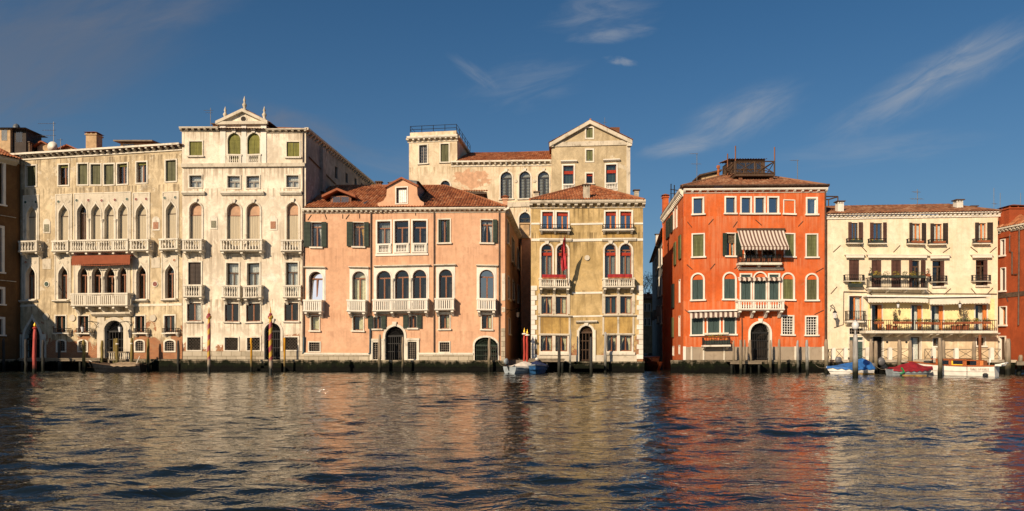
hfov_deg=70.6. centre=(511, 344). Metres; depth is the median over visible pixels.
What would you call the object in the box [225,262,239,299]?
window
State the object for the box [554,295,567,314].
window
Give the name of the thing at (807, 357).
mooring pole
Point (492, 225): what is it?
window
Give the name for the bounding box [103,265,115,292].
window
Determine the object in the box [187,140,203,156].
window
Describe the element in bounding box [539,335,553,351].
window
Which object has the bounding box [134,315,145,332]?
window
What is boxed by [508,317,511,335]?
flank window
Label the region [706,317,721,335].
window
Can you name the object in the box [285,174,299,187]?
window
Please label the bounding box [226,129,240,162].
window
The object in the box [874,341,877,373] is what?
mooring pole
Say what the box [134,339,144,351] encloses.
window
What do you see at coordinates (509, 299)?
flank window
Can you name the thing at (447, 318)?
window
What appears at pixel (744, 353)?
mooring pole
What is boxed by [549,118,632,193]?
gabled house
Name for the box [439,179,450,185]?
window
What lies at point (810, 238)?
window
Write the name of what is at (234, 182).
window
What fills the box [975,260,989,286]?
window
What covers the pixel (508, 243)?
flank window
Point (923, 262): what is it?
window
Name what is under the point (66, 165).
window
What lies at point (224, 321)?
window
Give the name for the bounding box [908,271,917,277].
flower trough
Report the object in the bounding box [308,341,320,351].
window
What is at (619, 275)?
balcony cloth
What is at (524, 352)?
mooring pole
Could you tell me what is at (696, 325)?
window
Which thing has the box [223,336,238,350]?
window
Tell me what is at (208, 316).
striped pole
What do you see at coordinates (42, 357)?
mooring pole
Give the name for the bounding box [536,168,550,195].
window
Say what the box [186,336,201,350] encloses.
window
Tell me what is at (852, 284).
flower trough
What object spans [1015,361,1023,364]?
landing stage
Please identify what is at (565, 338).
window
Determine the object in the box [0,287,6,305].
window
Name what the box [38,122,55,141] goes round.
roof aerial
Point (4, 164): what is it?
window
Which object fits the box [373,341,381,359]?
window
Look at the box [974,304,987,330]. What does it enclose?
window
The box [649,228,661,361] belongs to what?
canal side house
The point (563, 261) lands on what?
hanging flag
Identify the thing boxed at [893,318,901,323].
flower trough
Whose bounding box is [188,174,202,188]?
window
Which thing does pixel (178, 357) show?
mooring pole
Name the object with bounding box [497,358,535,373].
pale motorboat
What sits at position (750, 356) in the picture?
mooring pole
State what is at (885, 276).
flower trough
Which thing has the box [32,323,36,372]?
mooring pole
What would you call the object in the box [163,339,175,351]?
window
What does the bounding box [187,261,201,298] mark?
window
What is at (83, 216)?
window
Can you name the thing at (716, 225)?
orange palace
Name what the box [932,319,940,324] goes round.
flower trough
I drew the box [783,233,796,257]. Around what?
window
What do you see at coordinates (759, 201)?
window
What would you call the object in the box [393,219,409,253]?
window
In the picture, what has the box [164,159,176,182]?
window
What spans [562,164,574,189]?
window
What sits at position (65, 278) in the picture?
window
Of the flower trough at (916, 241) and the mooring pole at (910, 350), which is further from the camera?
the flower trough at (916, 241)
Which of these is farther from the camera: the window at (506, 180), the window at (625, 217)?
the window at (506, 180)
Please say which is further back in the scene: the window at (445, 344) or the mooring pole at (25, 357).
the window at (445, 344)
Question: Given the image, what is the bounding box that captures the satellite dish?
[47,141,57,150]
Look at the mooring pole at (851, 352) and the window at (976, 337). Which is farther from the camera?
the window at (976, 337)
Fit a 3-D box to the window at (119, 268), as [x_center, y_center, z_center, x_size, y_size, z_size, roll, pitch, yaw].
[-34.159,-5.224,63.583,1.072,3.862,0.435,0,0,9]
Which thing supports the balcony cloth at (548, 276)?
hanging from the olive palace at (600, 229)
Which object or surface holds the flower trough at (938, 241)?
attached to the cream house at (961, 263)
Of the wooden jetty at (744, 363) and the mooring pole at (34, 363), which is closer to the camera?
the mooring pole at (34, 363)
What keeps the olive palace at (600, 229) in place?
on the ground
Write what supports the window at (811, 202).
in the orange palace at (716, 225)
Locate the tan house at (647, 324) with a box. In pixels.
[643,292,651,352]
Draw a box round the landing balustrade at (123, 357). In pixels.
[108,352,129,362]
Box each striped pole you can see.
[206,310,211,372]
[268,306,272,374]
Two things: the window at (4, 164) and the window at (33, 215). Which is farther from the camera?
the window at (33, 215)
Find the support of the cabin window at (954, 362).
in the white launch
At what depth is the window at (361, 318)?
61.47 m
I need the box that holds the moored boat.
[86,356,155,371]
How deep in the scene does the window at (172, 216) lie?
63.02 m
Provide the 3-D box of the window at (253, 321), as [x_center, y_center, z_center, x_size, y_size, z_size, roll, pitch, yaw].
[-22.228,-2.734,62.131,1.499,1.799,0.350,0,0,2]
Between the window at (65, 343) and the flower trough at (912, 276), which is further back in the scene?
the window at (65, 343)
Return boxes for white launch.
[896,356,1008,376]
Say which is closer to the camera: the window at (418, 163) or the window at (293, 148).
the window at (293, 148)
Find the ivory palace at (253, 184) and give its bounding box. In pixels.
[179,96,375,371]
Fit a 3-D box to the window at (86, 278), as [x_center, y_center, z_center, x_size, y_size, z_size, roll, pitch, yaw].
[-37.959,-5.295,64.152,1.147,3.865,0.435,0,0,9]
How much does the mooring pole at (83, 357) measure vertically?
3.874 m
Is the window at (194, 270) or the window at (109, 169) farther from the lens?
the window at (109, 169)
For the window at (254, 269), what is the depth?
62.58 m
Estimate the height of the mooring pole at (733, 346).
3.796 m
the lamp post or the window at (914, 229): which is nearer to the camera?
the lamp post
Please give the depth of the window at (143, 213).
63.43 m
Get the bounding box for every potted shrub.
[892,309,897,329]
[957,308,968,329]
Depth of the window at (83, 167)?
64.11 m
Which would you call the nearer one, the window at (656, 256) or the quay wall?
the quay wall
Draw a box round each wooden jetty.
[18,358,110,370]
[529,358,564,371]
[726,361,762,372]
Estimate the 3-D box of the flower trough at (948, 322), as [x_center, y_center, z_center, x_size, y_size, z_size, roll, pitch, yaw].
[34.708,-1.851,57.540,0.854,0.546,0.330,0,0,8]
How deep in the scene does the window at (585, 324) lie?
60.61 m
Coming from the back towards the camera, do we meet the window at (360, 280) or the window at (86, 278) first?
the window at (86, 278)
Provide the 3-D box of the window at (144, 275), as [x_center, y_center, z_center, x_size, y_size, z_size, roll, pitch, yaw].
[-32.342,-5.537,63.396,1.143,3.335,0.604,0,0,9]
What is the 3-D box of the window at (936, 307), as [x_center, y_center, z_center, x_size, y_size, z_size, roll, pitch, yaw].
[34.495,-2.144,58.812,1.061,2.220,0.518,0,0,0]
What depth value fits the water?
16.78 m
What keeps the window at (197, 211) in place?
in the ivory palace at (253, 184)
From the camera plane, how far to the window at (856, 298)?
59.39 m
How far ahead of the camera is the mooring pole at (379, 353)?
59.50 m
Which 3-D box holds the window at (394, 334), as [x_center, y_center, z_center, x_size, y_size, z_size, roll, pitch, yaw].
[-9.910,-0.206,61.178,2.021,3.479,0.588,0,0,0]
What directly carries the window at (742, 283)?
in the orange palace at (716, 225)
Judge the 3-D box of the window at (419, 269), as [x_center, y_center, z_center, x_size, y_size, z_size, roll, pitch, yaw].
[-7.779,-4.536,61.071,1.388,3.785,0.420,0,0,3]
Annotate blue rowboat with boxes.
[520,358,548,373]
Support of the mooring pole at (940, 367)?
in the water
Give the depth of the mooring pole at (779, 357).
56.17 m
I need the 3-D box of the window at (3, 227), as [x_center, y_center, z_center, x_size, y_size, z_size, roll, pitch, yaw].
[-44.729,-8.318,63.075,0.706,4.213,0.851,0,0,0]
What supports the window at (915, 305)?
in the cream house at (961, 263)
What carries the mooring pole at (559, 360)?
in the water
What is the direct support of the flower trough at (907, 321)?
attached to the cream house at (961, 263)
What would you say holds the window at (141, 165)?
in the gothic palace at (100, 242)
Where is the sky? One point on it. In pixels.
(878, 102)
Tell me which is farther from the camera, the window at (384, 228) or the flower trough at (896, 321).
the window at (384, 228)
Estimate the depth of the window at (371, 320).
61.00 m
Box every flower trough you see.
[704,334,729,343]
[848,281,862,286]
[849,239,862,241]
[872,271,881,277]
[874,318,883,323]
[882,272,890,277]
[891,271,901,277]
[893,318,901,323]
[902,271,908,277]
[902,317,911,323]
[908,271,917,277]
[911,239,923,242]
[924,319,931,324]
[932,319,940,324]
[933,240,945,243]
[943,319,953,324]
[954,318,962,324]
[963,318,971,323]
[972,318,981,323]
[977,239,990,241]
[982,318,990,323]
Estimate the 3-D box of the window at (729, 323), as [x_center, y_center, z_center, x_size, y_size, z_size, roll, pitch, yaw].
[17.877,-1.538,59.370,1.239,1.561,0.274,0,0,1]
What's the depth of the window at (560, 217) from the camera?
60.59 m
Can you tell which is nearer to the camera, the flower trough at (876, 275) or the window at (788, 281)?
the flower trough at (876, 275)
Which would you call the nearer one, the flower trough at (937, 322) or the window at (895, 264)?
the flower trough at (937, 322)
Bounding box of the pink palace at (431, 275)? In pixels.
[302,177,521,371]
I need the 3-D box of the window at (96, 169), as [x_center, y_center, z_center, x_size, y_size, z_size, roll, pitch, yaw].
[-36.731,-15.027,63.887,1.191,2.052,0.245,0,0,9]
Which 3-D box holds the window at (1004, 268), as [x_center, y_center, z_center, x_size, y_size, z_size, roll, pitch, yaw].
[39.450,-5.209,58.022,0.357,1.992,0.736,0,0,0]
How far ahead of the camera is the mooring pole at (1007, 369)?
55.35 m
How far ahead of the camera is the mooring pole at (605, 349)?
59.22 m
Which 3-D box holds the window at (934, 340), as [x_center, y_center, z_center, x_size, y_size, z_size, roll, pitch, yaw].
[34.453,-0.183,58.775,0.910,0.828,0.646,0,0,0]
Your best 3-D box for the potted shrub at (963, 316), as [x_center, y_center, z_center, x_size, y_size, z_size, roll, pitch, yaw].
[36.148,-2.120,57.924,1.012,1.960,0.529,0,0,0]
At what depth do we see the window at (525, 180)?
82.68 m
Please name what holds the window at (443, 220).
in the pink palace at (431, 275)
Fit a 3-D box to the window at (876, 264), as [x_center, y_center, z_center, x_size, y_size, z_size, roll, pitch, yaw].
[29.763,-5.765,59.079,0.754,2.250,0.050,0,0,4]
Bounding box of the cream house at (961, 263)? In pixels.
[826,196,1001,358]
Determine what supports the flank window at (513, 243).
in the pink palace at (431, 275)
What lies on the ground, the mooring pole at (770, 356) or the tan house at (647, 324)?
the tan house at (647, 324)
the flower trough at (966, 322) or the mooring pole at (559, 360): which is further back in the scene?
the flower trough at (966, 322)
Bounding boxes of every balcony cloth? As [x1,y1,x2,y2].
[542,274,565,278]
[608,274,631,278]
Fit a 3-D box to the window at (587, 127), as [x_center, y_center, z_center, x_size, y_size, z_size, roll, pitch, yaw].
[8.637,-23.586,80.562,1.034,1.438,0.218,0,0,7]
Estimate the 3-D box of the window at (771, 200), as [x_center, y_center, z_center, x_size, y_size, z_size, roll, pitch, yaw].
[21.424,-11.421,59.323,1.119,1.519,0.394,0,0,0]
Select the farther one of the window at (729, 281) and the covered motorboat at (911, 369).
the window at (729, 281)
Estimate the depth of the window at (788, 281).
59.32 m
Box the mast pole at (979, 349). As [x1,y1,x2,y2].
[978,335,981,359]
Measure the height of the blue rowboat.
1.420 m
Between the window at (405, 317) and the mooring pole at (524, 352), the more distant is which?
the window at (405, 317)
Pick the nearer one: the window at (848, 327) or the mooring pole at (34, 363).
the mooring pole at (34, 363)
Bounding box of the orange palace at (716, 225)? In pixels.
[660,146,829,371]
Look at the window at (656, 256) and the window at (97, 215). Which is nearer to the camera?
the window at (97, 215)
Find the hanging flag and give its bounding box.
[561,237,567,281]
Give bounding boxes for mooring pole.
[2,338,5,370]
[24,339,27,371]
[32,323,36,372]
[41,340,44,370]
[57,340,60,370]
[82,340,85,371]
[100,340,103,361]
[113,339,115,362]
[115,338,118,362]
[130,338,133,361]
[146,338,149,370]
[177,340,179,370]
[250,338,252,370]
[283,338,285,370]
[378,334,380,371]
[401,337,403,371]
[488,337,490,371]
[522,328,526,360]
[525,330,529,361]
[557,337,560,374]
[569,330,571,371]
[589,337,592,374]
[604,332,606,371]
[732,340,734,372]
[739,340,741,373]
[743,340,745,372]
[748,340,751,371]
[769,340,771,372]
[778,339,780,372]
[796,340,798,371]
[805,340,808,374]
[824,339,828,373]
[849,340,852,362]
[869,339,872,362]
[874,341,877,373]
[897,340,901,365]
[908,340,911,360]
[937,338,942,376]
[942,340,945,357]
[972,341,975,359]
[1004,339,1010,373]
[1016,355,1022,373]
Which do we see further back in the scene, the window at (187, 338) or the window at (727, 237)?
the window at (187, 338)
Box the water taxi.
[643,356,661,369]
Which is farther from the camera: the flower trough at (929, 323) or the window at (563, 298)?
the window at (563, 298)
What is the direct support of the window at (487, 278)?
in the pink palace at (431, 275)
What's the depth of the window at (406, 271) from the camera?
60.98 m
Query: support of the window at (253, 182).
in the ivory palace at (253, 184)
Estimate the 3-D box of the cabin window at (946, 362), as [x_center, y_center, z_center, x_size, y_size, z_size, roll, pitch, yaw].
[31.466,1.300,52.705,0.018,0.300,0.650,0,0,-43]
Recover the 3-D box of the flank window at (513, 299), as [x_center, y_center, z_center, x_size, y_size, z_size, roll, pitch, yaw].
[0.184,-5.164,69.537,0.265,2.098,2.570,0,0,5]
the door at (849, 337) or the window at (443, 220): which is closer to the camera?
the door at (849, 337)
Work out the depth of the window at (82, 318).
64.14 m
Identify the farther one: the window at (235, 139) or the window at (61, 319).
the window at (61, 319)
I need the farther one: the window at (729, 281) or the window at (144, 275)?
the window at (144, 275)
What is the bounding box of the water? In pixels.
[0,365,1023,510]
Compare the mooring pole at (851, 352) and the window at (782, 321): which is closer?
the mooring pole at (851, 352)
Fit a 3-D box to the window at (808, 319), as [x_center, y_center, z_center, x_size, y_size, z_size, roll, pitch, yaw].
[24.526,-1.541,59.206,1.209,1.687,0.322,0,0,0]
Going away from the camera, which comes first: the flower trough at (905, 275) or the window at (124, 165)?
the flower trough at (905, 275)
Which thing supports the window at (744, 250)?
in the orange palace at (716, 225)
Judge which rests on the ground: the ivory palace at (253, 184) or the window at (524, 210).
the ivory palace at (253, 184)
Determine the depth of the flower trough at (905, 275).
58.05 m
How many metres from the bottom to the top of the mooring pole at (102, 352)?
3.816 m
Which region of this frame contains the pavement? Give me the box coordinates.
[828,359,1016,362]
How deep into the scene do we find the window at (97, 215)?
64.08 m
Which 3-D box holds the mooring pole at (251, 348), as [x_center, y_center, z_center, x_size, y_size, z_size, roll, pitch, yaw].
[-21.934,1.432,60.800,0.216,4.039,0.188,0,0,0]
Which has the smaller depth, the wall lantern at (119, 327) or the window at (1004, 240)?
the window at (1004, 240)
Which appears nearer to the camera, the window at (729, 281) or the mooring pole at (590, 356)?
the mooring pole at (590, 356)
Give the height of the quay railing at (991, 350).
1.004 m
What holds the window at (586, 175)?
in the gabled house at (604, 149)
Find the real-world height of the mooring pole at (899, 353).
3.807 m
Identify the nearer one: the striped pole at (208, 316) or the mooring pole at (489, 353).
the striped pole at (208, 316)
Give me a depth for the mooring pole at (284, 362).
60.74 m
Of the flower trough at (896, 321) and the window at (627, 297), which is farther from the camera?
the window at (627, 297)
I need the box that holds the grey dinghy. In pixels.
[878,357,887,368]
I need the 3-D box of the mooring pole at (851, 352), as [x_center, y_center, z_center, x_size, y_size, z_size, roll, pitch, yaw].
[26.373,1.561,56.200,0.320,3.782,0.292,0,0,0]
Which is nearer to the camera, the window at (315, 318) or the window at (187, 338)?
the window at (315, 318)
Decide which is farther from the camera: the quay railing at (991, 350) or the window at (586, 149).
the window at (586, 149)
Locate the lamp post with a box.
[852,319,863,376]
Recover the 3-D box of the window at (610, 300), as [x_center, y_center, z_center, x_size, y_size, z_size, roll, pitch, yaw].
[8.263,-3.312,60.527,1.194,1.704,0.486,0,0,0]
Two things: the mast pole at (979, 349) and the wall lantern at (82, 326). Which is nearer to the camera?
the mast pole at (979, 349)
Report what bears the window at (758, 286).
in the orange palace at (716, 225)
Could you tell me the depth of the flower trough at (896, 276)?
58.10 m
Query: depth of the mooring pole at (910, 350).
56.11 m
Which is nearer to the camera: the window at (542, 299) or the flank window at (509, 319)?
the window at (542, 299)
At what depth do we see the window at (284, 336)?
62.06 m
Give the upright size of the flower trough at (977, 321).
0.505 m
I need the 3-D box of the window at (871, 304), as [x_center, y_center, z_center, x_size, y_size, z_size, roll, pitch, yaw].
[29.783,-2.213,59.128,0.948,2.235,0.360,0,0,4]
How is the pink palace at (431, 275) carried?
on the ground
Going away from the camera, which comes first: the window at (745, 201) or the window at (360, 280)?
the window at (745, 201)
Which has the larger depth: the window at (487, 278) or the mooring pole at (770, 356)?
the window at (487, 278)
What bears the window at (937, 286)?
in the cream house at (961, 263)
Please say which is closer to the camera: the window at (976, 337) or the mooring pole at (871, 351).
the mooring pole at (871, 351)
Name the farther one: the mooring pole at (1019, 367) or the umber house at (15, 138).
the umber house at (15, 138)
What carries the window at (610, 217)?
in the olive palace at (600, 229)
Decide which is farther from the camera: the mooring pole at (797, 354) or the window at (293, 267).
the window at (293, 267)
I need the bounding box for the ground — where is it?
[508,353,1023,371]
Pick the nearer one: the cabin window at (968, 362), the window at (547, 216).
the cabin window at (968, 362)
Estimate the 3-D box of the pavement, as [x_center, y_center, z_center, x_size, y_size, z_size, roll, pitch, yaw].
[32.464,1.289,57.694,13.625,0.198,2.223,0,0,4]
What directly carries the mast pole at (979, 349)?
in the water
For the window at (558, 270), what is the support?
in the olive palace at (600, 229)
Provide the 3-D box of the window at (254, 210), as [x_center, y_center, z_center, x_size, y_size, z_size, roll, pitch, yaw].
[-22.237,-10.090,62.199,1.452,4.852,0.457,0,0,0]
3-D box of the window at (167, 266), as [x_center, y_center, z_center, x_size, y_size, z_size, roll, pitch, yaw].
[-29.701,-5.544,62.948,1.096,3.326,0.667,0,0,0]
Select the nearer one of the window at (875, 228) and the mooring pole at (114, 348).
the window at (875, 228)
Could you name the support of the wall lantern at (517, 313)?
attached to the pink palace at (431, 275)
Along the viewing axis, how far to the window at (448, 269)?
60.77 m
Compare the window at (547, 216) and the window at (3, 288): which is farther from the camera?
the window at (3, 288)
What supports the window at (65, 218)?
in the gothic palace at (100, 242)
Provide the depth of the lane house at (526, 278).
75.90 m
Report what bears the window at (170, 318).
in the gothic palace at (100, 242)
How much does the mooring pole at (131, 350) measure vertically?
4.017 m
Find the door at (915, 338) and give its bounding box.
[909,336,921,358]
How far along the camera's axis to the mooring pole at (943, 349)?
56.10 m
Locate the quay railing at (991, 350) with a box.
[828,347,1000,359]
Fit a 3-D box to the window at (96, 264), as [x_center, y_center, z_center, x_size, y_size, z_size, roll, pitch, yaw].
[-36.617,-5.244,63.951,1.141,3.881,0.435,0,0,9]
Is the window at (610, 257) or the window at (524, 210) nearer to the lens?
the window at (610, 257)
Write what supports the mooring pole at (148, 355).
in the water
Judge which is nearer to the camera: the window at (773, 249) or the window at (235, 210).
the window at (773, 249)
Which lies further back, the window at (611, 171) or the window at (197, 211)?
the window at (611, 171)
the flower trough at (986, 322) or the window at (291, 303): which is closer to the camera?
the flower trough at (986, 322)
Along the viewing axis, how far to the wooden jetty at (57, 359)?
61.85 m
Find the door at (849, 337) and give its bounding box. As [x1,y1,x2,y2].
[848,336,863,358]
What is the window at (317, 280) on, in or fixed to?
in the pink palace at (431, 275)
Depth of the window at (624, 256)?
60.62 m
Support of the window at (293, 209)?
in the ivory palace at (253, 184)
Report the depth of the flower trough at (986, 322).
57.21 m
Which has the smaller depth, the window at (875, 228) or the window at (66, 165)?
the window at (875, 228)
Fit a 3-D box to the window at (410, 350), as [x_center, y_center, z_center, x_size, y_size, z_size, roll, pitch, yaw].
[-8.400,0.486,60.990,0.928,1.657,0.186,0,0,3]
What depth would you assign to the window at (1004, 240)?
58.02 m
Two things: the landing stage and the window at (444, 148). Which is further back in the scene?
the window at (444, 148)
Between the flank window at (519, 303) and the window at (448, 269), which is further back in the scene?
the flank window at (519, 303)
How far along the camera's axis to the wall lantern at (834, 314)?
58.13 m
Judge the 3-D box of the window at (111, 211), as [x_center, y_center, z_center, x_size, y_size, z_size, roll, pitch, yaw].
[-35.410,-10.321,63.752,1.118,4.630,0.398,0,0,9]
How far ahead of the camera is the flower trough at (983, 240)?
57.98 m
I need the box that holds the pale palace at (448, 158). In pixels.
[406,124,550,237]
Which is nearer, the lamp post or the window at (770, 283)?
the lamp post
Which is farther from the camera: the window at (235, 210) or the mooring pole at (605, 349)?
the window at (235, 210)
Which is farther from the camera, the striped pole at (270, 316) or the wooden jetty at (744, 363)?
the wooden jetty at (744, 363)
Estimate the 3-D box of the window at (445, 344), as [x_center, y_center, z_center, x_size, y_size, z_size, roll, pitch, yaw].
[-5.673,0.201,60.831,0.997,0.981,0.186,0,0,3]
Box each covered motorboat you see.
[812,357,875,374]
[873,362,932,375]
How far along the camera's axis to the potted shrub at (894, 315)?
58.28 m
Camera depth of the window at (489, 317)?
60.82 m
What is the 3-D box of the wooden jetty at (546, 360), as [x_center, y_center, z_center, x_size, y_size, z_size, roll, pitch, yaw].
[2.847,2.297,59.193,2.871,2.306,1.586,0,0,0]
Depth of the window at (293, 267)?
62.50 m
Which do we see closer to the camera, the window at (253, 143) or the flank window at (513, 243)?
the window at (253, 143)
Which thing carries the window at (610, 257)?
in the olive palace at (600, 229)
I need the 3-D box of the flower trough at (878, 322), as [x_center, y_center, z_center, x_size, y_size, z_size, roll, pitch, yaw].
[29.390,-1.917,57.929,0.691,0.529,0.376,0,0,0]
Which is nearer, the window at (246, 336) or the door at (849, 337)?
the door at (849, 337)
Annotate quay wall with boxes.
[828,362,1014,373]
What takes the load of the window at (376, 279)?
in the pink palace at (431, 275)
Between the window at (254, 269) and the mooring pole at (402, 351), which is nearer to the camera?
the mooring pole at (402, 351)
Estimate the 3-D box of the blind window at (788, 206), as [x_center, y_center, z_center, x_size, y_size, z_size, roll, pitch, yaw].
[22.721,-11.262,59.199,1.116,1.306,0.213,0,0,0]
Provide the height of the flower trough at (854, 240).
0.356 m
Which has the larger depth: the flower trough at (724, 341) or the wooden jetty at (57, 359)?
the wooden jetty at (57, 359)
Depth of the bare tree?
115.84 m
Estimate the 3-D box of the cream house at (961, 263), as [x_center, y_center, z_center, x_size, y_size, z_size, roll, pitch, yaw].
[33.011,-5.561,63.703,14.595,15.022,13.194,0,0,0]
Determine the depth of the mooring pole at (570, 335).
59.23 m
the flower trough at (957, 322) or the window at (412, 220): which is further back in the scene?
the window at (412, 220)
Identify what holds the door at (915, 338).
in the cream house at (961, 263)
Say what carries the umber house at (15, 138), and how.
on the ground
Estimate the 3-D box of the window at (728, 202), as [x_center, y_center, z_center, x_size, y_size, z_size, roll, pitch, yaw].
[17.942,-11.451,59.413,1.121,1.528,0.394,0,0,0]
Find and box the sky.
[0,0,1023,293]
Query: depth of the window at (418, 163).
83.80 m
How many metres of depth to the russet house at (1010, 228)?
57.18 m
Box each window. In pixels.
[0,162,6,206]
[0,225,5,273]
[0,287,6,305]
[0,317,6,335]
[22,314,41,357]
[24,263,36,299]
[25,164,36,187]
[25,203,36,249]
[54,315,66,332]
[56,339,66,351]
[57,163,69,185]
[57,202,69,249]
[57,264,68,299]
[76,162,88,185]
[76,201,87,249]
[77,264,88,292]
[77,315,89,332]
[77,339,87,351]
[89,163,101,185]
[90,201,101,249]
[91,264,102,292]
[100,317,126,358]
[103,163,114,185]
[103,202,114,253]
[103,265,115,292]
[116,162,128,185]
[116,264,127,292]
[117,201,128,253]
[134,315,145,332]
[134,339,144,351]
[135,160,147,183]
[135,201,147,252]
[135,263,146,298]
[163,314,175,332]
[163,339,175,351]
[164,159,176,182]
[164,262,175,298]
[165,200,176,252]
[185,302,202,322]
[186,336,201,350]
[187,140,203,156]
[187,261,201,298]
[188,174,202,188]
[188,198,203,254]
[223,303,239,322]
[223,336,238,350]
[225,199,241,254]
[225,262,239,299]
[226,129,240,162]
[226,175,240,188]
[244,302,261,322]
[245,174,260,188]
[245,199,261,254]
[246,129,260,162]
[246,261,260,299]
[246,336,260,350]
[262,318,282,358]
[282,302,299,322]
[284,141,301,157]
[284,261,298,295]
[284,336,298,350]
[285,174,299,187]
[285,198,299,254]
[304,222,326,247]
[307,270,324,313]
[308,315,320,331]
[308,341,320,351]
[347,222,368,247]
[350,269,367,313]
[351,315,364,331]
[368,316,385,329]
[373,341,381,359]
[375,269,391,313]
[376,219,391,253]
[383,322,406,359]
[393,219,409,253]
[394,269,409,313]
[403,315,421,328]
[408,341,416,359]
[411,219,427,252]
[411,268,427,312]
[417,144,428,164]
[436,218,451,243]
[437,267,453,313]
[438,313,450,329]
[439,143,449,162]
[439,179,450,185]
[439,341,449,352]
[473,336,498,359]
[478,268,495,313]
[479,219,496,243]
[480,314,493,330]
[498,168,513,199]
[507,219,510,246]
[508,275,511,300]
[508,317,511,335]
[512,236,515,266]
[512,279,515,302]
[517,168,531,199]
[517,247,519,271]
[517,284,520,304]
[518,209,530,235]
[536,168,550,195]
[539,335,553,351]
[540,240,553,289]
[540,295,552,314]
[541,210,554,231]
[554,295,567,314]
[554,335,568,351]
[555,210,569,232]
[555,241,569,289]
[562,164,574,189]
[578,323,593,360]
[584,172,594,183]
[585,126,593,138]
[585,148,593,161]
[603,240,617,289]
[604,210,617,231]
[604,295,617,314]
[605,163,617,190]
[606,335,618,351]
[618,240,632,285]
[618,335,632,351]
[619,210,632,231]
[619,295,632,314]
[654,256,656,275]
[689,317,705,335]
[690,273,705,300]
[691,196,704,214]
[691,233,705,257]
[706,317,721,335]
[722,272,737,299]
[723,233,741,256]
[723,317,737,334]
[724,196,737,214]
[739,196,752,214]
[740,273,751,299]
[744,250,757,260]
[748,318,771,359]
[753,196,766,214]
[753,271,766,299]
[762,249,775,258]
[766,196,780,214]
[768,273,779,299]
[780,272,795,300]
[780,315,795,335]
[782,199,796,214]
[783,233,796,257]
[804,233,819,257]
[804,273,819,300]
[804,316,819,335]
[805,197,818,215]
[848,222,862,242]
[848,295,862,320]
[848,327,863,334]
[849,260,858,282]
[870,222,886,241]
[871,304,882,330]
[872,260,880,287]
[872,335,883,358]
[891,260,900,287]
[909,223,925,242]
[909,260,925,287]
[910,304,922,330]
[930,223,947,243]
[930,304,943,330]
[931,337,941,346]
[932,261,945,287]
[942,360,948,364]
[953,361,962,363]
[967,361,975,364]
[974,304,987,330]
[975,222,992,241]
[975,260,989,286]
[976,337,987,346]
[998,239,1005,256]
[998,267,1006,291]
[998,306,1007,325]
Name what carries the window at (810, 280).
in the orange palace at (716, 225)
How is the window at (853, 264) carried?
in the cream house at (961, 263)
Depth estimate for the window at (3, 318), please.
63.33 m
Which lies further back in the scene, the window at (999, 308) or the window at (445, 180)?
the window at (445, 180)
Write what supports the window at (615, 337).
in the olive palace at (600, 229)
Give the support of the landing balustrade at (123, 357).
in the water
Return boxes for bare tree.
[643,271,651,293]
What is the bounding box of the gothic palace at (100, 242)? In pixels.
[10,131,183,370]
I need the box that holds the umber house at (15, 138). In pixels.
[0,124,47,370]
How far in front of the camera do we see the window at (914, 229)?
58.69 m
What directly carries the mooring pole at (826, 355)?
in the water
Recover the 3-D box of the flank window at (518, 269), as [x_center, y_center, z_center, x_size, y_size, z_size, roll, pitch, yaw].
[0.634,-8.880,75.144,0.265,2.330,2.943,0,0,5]
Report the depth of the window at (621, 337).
60.55 m
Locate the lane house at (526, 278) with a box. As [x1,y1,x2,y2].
[519,223,530,356]
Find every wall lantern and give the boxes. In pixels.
[80,321,97,332]
[118,321,131,332]
[506,308,519,318]
[830,304,836,319]
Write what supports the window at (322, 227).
in the pink palace at (431, 275)
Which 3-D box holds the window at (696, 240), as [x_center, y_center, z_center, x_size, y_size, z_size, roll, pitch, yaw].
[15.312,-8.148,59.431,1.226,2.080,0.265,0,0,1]
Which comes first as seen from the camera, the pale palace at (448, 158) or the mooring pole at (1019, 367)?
the mooring pole at (1019, 367)
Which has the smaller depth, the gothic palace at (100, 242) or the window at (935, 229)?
the window at (935, 229)
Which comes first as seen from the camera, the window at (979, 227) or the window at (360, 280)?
the window at (979, 227)
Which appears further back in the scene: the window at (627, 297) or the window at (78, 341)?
the window at (78, 341)
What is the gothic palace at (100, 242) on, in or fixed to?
on the ground
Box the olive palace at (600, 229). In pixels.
[529,183,645,371]
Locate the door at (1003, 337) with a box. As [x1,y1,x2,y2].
[998,336,1005,359]
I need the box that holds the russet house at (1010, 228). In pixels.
[997,204,1023,369]
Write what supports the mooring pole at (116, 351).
in the water

